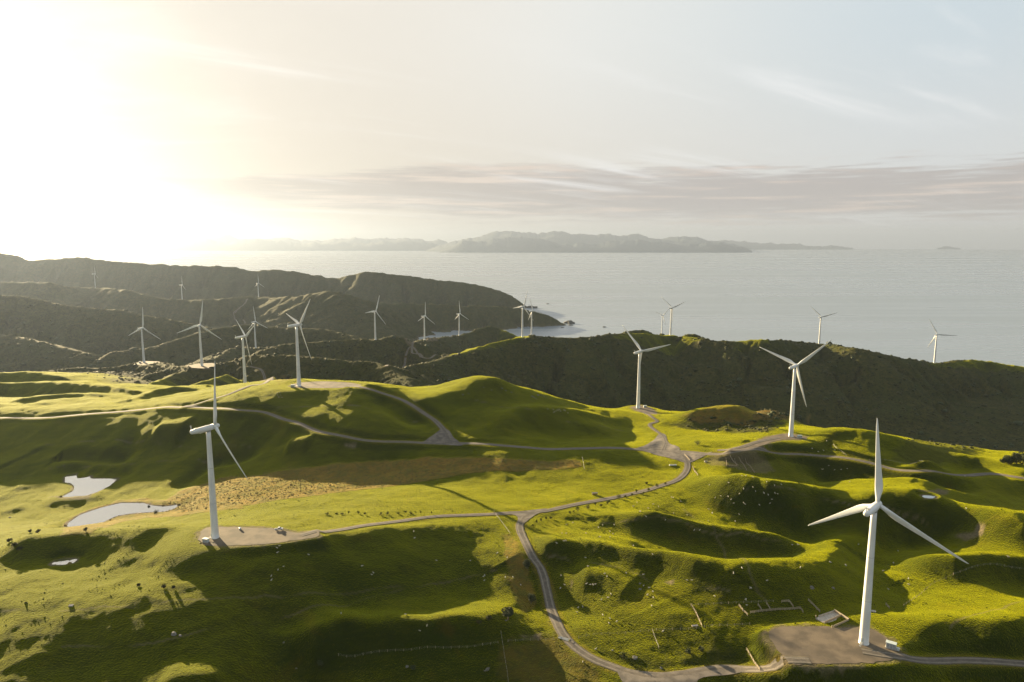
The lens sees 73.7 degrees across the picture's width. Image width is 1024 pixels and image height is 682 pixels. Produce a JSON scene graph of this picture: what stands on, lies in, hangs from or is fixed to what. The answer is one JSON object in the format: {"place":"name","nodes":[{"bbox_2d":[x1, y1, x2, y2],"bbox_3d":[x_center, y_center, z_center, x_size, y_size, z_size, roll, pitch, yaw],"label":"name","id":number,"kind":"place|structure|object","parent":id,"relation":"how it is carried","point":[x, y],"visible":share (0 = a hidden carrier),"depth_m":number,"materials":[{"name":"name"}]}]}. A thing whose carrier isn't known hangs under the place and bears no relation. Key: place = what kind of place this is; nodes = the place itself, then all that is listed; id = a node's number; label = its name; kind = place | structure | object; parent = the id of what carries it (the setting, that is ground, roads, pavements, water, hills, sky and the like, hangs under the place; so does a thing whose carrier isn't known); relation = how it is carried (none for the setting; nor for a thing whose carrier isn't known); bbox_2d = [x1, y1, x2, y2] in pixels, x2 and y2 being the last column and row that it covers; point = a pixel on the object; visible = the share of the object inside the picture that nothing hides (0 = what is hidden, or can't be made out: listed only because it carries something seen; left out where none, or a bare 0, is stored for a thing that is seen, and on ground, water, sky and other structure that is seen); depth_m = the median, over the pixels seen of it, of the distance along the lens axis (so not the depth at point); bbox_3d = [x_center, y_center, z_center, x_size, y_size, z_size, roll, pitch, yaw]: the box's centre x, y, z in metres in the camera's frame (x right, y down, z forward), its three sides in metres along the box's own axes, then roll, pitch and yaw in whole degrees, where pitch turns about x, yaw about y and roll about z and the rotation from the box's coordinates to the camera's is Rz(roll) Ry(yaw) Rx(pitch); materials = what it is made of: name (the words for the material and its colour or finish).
{"place":"outdoors","nodes":[
{"label":"outdoors","id":0,"kind":"place"},
{"bbox_2d":[52,559,76,564],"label":"pond","id":1,"kind":"structure","parent":0,"point":[62,562],"depth_m":405.40,"materials":[{"name":"grey liquid"}]},
{"bbox_2d":[63,474,116,496],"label":"pond","id":2,"kind":"structure","parent":0,"point":[85,486],"depth_m":632.32,"materials":[{"name":"grey liquid"}]},
{"bbox_2d":[67,503,176,526],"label":"pond","id":3,"kind":"structure","parent":0,"point":[102,514],"depth_m":546.78,"materials":[{"name":"grey liquid"}]},
{"bbox_2d":[188,366,273,405],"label":"track","id":4,"kind":"structure","parent":0,"point":[264,375],"depth_m":782.22,"materials":[{"name":"grey gravel"}]},
{"bbox_2d":[233,299,247,323],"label":"track","id":5,"kind":"structure","parent":0,"point":[235,311],"depth_m":3137.36,"materials":[{"name":"grey gravel"}]},
{"bbox_2d":[35,232,447,249],"bbox_3d":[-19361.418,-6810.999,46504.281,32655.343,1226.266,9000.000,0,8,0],"label":"mountains","id":6,"kind":"structure","parent":0,"point":[113,240],"depth_m":45185.90,"materials":[{"name":"white"}]},
{"bbox_2d":[93,239,441,250],"bbox_3d":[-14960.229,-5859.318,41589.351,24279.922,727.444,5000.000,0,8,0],"label":"mountain foothills","id":7,"kind":"structure","parent":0,"point":[237,245],"depth_m":40157.78,"materials":[{"name":"white"}]},
{"bbox_2d":[340,383,450,439],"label":"road","id":8,"kind":"structure","parent":0,"point":[435,421],"depth_m":710.70,"materials":[{"name":"grey gravel"}]},
{"bbox_2d":[385,342,422,367],"bbox_3d":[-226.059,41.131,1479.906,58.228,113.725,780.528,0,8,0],"label":"track","id":9,"kind":"structure","parent":0,"point":[416,351],"depth_m":1626.46,"materials":[{"name":"grey gravel"}]},
{"bbox_2d":[300,512,534,536],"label":"road","id":10,"kind":"structure","parent":0,"point":[396,521],"depth_m":468.79,"materials":[{"name":"beige gravel"}]},
{"bbox_2d":[0,253,1023,681],"bbox_3d":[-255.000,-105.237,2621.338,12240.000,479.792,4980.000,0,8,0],"label":"terrain","id":11,"kind":"structure","parent":0,"point":[656,541],"depth_m":539.77,"materials":[{"name":"green plant"}]},
{"bbox_2d":[137,361,157,364],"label":"gravel pad","id":12,"kind":"object","parent":11,"relation":"on","point":[146,362],"visible":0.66,"depth_m":1342.58,"materials":[{"name":"beige gravel"}]},
{"bbox_2d":[128,307,159,362],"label":"wind turbine","id":13,"kind":"object","parent":12,"relation":"on","point":[143,354],"visible":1,"depth_m":1344.04,"materials":[{"name":"paint"}]},
{"bbox_2d":[188,363,215,367],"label":"gravel pad","id":14,"kind":"object","parent":11,"relation":"on","point":[206,365],"visible":0.94,"depth_m":1141.39,"materials":[{"name":"beige gravel"}]},
{"bbox_2d":[178,301,220,365],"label":"wind turbine","id":15,"kind":"object","parent":14,"relation":"on","point":[200,346],"visible":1,"depth_m":1132.64,"materials":[{"name":"paint"}]},
{"bbox_2d":[249,307,266,347],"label":"wind turbine","id":16,"kind":"object","parent":11,"relation":"on","point":[253,322],"visible":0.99,"depth_m":1764.88,"materials":[{"name":"paint"}]},
{"bbox_2d":[198,527,318,545],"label":"gravel pad","id":17,"kind":"object","parent":11,"relation":"on","point":[228,536],"visible":0.97,"depth_m":414.10,"materials":[{"name":"beige gravel"}]},
{"bbox_2d":[202,537,209,542],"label":"transformer kiosk","id":18,"kind":"object","parent":17,"relation":"on","point":[205,539],"visible":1,"depth_m":405.43,"materials":[{"name":"paint"}]},
{"bbox_2d":[190,365,246,538],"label":"wind turbine","id":19,"kind":"object","parent":17,"relation":"on","point":[215,425],"visible":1,"depth_m":404.85,"materials":[{"name":"paint"}]},
{"bbox_2d":[55,455,578,564],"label":"tussock","id":20,"kind":"object","parent":11,"relation":"on","point":[399,482],"visible":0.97,"depth_m":581.42,"materials":[{"name":"plant"}]},
{"bbox_2d":[289,381,359,387],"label":"gravel pad","id":21,"kind":"object","parent":11,"relation":"on","point":[322,384],"visible":0.78,"depth_m":767.25,"materials":[{"name":"beige gravel"}]},
{"bbox_2d":[286,300,311,385],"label":"wind turbine","id":22,"kind":"object","parent":21,"relation":"on","point":[297,351],"visible":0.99,"depth_m":752.16,"materials":[{"name":"paint"}]},
{"bbox_2d":[366,295,384,339],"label":"wind turbine","id":23,"kind":"object","parent":11,"relation":"on","point":[375,320],"visible":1,"depth_m":1624.18,"materials":[{"name":"paint"}]},
{"bbox_2d":[338,641,495,656],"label":"wire fence","id":24,"kind":"object","parent":11,"relation":"on","point":[423,647],"visible":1,"depth_m":345.33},
{"bbox_2d":[418,305,431,339],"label":"wind turbine","id":25,"kind":"object","parent":11,"relation":"on","point":[424,321],"visible":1,"depth_m":1938.91,"materials":[{"name":"paint"}]},
{"bbox_2d":[423,429,462,445],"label":"road junction","id":26,"kind":"object","parent":11,"relation":"on","point":[439,436],"visible":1,"depth_m":648.46,"materials":[{"name":"grey gravel"}]},
{"bbox_2d":[456,304,468,334],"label":"wind turbine","id":27,"kind":"object","parent":11,"relation":"on","point":[458,314],"visible":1,"depth_m":2151.13,"materials":[{"name":"paint"}]},
{"bbox_2d":[501,607,513,619],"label":"tree","id":28,"kind":"object","parent":11,"relation":"on","point":[508,612],"visible":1,"depth_m":362.18,"materials":[{"name":"green plant"}]},
{"bbox_2d":[0,294,1022,451],"bbox_3d":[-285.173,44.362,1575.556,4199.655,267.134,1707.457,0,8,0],"label":"bush cover","id":29,"kind":"object","parent":11,"relation":"on","point":[771,414],"visible":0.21,"depth_m":1459.93,"materials":[{"name":"green plant"}]},
{"bbox_2d":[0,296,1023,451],"bbox_3d":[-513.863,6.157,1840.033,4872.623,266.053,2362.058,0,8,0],"label":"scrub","id":30,"kind":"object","parent":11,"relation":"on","point":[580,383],"visible":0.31,"depth_m":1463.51,"materials":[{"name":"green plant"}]},
{"bbox_2d":[1,378,1023,681],"bbox_3d":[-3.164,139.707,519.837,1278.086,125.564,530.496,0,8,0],"label":"grass tufts","id":31,"kind":"object","parent":11,"relation":"on","point":[469,554],"visible":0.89,"depth_m":395.31,"materials":[{"name":"green plant"}]},
{"bbox_2d":[501,508,545,522],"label":"road junction","id":32,"kind":"object","parent":11,"relation":"on","point":[520,516],"visible":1,"depth_m":488.36,"materials":[{"name":"beige gravel"}]},
{"bbox_2d":[515,291,532,336],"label":"wind turbine","id":33,"kind":"object","parent":11,"relation":"on","point":[522,314],"visible":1,"depth_m":1529.60,"materials":[{"name":"paint"}]},
{"bbox_2d":[522,559,530,568],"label":"tree","id":34,"kind":"object","parent":11,"relation":"on","point":[526,564],"visible":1,"depth_m":415.39,"materials":[{"name":"green plant"}]},
{"bbox_2d":[527,593,536,603],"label":"tree","id":35,"kind":"object","parent":11,"relation":"on","point":[531,598],"visible":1,"depth_m":388.61,"materials":[{"name":"green plant"}]},
{"bbox_2d":[528,297,542,334],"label":"wind turbine","id":36,"kind":"object","parent":11,"relation":"on","point":[532,310],"visible":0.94,"depth_m":1943.20,"materials":[{"name":"paint"}]},
{"bbox_2d":[557,636,570,640],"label":"cattle grid","id":37,"kind":"object","parent":11,"relation":"on","point":[564,638],"visible":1,"depth_m":354.18,"materials":[{"name":"grey metal"}]},
{"bbox_2d":[620,650,628,658],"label":"bush","id":38,"kind":"object","parent":11,"relation":"on","point":[623,654],"visible":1,"depth_m":335.56,"materials":[{"name":"green plant"}]},
{"bbox_2d":[632,405,656,413],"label":"gravel pad","id":39,"kind":"object","parent":11,"relation":"on","point":[648,410],"visible":0.89,"depth_m":809.69,"materials":[{"name":"grey gravel"}]},
{"bbox_2d":[622,325,670,407],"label":"wind turbine","id":40,"kind":"object","parent":39,"relation":"on","point":[639,352],"visible":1,"depth_m":810.46,"materials":[{"name":"paint"}]},
{"bbox_2d":[635,433,679,452],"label":"road junction","id":41,"kind":"object","parent":11,"relation":"on","point":[656,443],"visible":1,"depth_m":652.30,"materials":[{"name":"grey gravel"}]},
{"bbox_2d":[578,623,744,638],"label":"wire fence","id":42,"kind":"object","parent":11,"relation":"on","point":[664,629],"visible":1,"depth_m":351.14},
{"bbox_2d":[656,309,668,333],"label":"wind turbine","id":43,"kind":"object","parent":11,"relation":"on","point":[662,320],"visible":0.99,"depth_m":2569.49,"materials":[{"name":"paint"}]},
{"bbox_2d":[664,300,683,334],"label":"wind turbine","id":44,"kind":"object","parent":11,"relation":"on","point":[671,307],"visible":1,"depth_m":1695.89,"materials":[{"name":"paint"}]},
{"bbox_2d":[645,449,710,462],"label":"road junction","id":45,"kind":"object","parent":11,"relation":"on","point":[692,456],"visible":1,"depth_m":621.88,"materials":[{"name":"grey gravel"}]},
{"bbox_2d":[614,665,745,681],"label":"road junction","id":46,"kind":"object","parent":11,"relation":"on","point":[629,677],"visible":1,"depth_m":321.65,"materials":[{"name":"grey gravel"}]},
{"bbox_2d":[697,600,773,604],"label":"wire fence","id":47,"kind":"object","parent":11,"relation":"on","point":[728,602],"visible":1,"depth_m":365.83,"materials":[{"name":"wood"}]},
{"bbox_2d":[746,647,759,670],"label":"rail fence","id":48,"kind":"object","parent":11,"relation":"on","point":[758,667],"visible":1,"depth_m":328.18,"materials":[{"name":"beige wood"}]},
{"bbox_2d":[731,433,806,450],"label":"gravel pad","id":49,"kind":"object","parent":11,"relation":"on","point":[783,436],"visible":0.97,"depth_m":645.80,"materials":[{"name":"grey gravel"}]},
{"bbox_2d":[760,340,830,436],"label":"wind turbine","id":50,"kind":"object","parent":49,"relation":"on","point":[794,366],"visible":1,"depth_m":647.21,"materials":[{"name":"paint"}]},
{"bbox_2d":[750,606,799,613],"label":"rail fence","id":51,"kind":"object","parent":11,"relation":"on","point":[794,608],"visible":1,"depth_m":360.22,"materials":[{"name":"grey wood"}]},
{"bbox_2d":[814,309,837,343],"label":"wind turbine","id":52,"kind":"object","parent":11,"relation":"on","point":[820,324],"visible":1,"depth_m":1729.77,"materials":[{"name":"paint"}]},
{"bbox_2d":[815,609,848,626],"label":"stock pen","id":53,"kind":"object","parent":11,"relation":"on","point":[831,616],"visible":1,"depth_m":350.01,"materials":[{"name":"concrete"}]},
{"bbox_2d":[769,626,896,664],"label":"gravel pad","id":54,"kind":"object","parent":11,"relation":"on","point":[823,644],"visible":0.92,"depth_m":327.10,"materials":[{"name":"beige gravel"}]},
{"bbox_2d":[808,419,968,646],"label":"wind turbine","id":55,"kind":"object","parent":54,"relation":"on","point":[871,510],"visible":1,"depth_m":319.82,"materials":[{"name":"white paint"}]},
{"bbox_2d":[885,639,896,650],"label":"transformer kiosk","id":56,"kind":"object","parent":54,"relation":"on","point":[891,645],"visible":1,"depth_m":322.46,"materials":[{"name":"paint"}]},
{"bbox_2d":[927,319,956,362],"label":"wind turbine","id":57,"kind":"object","parent":11,"relation":"on","point":[935,336],"visible":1,"depth_m":1617.77,"materials":[{"name":"paint"}]},
{"bbox_2d":[906,563,1008,603],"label":"wire fence","id":58,"kind":"object","parent":11,"relation":"on","point":[953,574],"visible":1,"depth_m":396.90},
{"bbox_2d":[1002,455,1017,463],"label":"bush","id":59,"kind":"object","parent":11,"relation":"on","point":[1008,459],"visible":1,"depth_m":597.90,"materials":[{"name":"green plant"}]},
{"bbox_2d":[1010,452,1023,463],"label":"bush","id":60,"kind":"object","parent":11,"relation":"on","point":[1018,456],"visible":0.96,"depth_m":596.91,"materials":[{"name":"green plant"}]},
{"bbox_2d":[0,249,1023,366],"bbox_3d":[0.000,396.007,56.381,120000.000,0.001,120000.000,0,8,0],"label":"sea","id":61,"kind":"structure","parent":0,"point":[889,301],"depth_m":6312.72,"materials":[{"name":"grey liquid"}]},
{"bbox_2d":[0,405,1023,478],"bbox_3d":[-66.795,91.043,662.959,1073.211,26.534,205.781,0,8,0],"label":"road","id":62,"kind":"structure","parent":0,"point":[539,448],"depth_m":636.28,"materials":[{"name":"grey gravel"}]},
{"bbox_2d":[0,0,1023,249],"label":"sky","id":63,"kind":"structure","parent":0,"point":[855,124],"materials":[{"name":"white"}]},
{"bbox_2d":[426,231,748,251],"bbox_3d":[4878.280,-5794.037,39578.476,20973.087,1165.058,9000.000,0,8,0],"label":"mountains","id":64,"kind":"structure","parent":0,"point":[561,237],"depth_m":38362.34,"materials":[{"name":"grey stone"}]},
{"bbox_2d":[440,236,751,252],"bbox_3d":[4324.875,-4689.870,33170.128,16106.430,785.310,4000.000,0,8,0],"label":"mountain foothills","id":65,"kind":"structure","parent":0,"point":[521,244],"depth_m":31976.25,"materials":[{"name":"grey stone"}]},
{"bbox_2d":[642,411,666,450],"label":"road","id":66,"kind":"structure","parent":0,"point":[657,431],"depth_m":723.77,"materials":[{"name":"grey gravel"}]},
{"bbox_2d":[516,450,811,677],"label":"road","id":67,"kind":"structure","parent":0,"point":[578,649],"depth_m":374.07,"materials":[{"name":"beige gravel"}]},
{"bbox_2d":[717,437,778,450],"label":"track","id":68,"kind":"structure","parent":0,"point":[753,443],"depth_m":629.23,"materials":[{"name":"grey gravel"}]},
{"bbox_2d":[712,240,852,249],"bbox_3d":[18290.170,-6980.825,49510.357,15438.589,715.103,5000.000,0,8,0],"label":"shore","id":69,"kind":"structure","parent":0,"point":[762,246],"depth_m":48247.27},
{"bbox_2d":[861,648,1023,666],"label":"road","id":70,"kind":"structure","parent":0,"point":[950,660],"depth_m":318.74,"materials":[{"name":"grey gravel"}]},
{"bbox_2d":[937,246,959,248],"bbox_3d":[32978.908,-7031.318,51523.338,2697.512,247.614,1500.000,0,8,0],"label":"shore","id":71,"kind":"structure","parent":0,"point":[945,247],"depth_m":51158.31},
{"label":"gravel pad","id":72,"kind":"structure","parent":0,"visible":0},
{"bbox_2d":[235,320,255,382],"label":"wind turbine","id":73,"kind":"object","parent":72,"relation":"on","point":[243,358],"visible":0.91,"depth_m":939.95,"materials":[{"name":"paint"}]}
]}

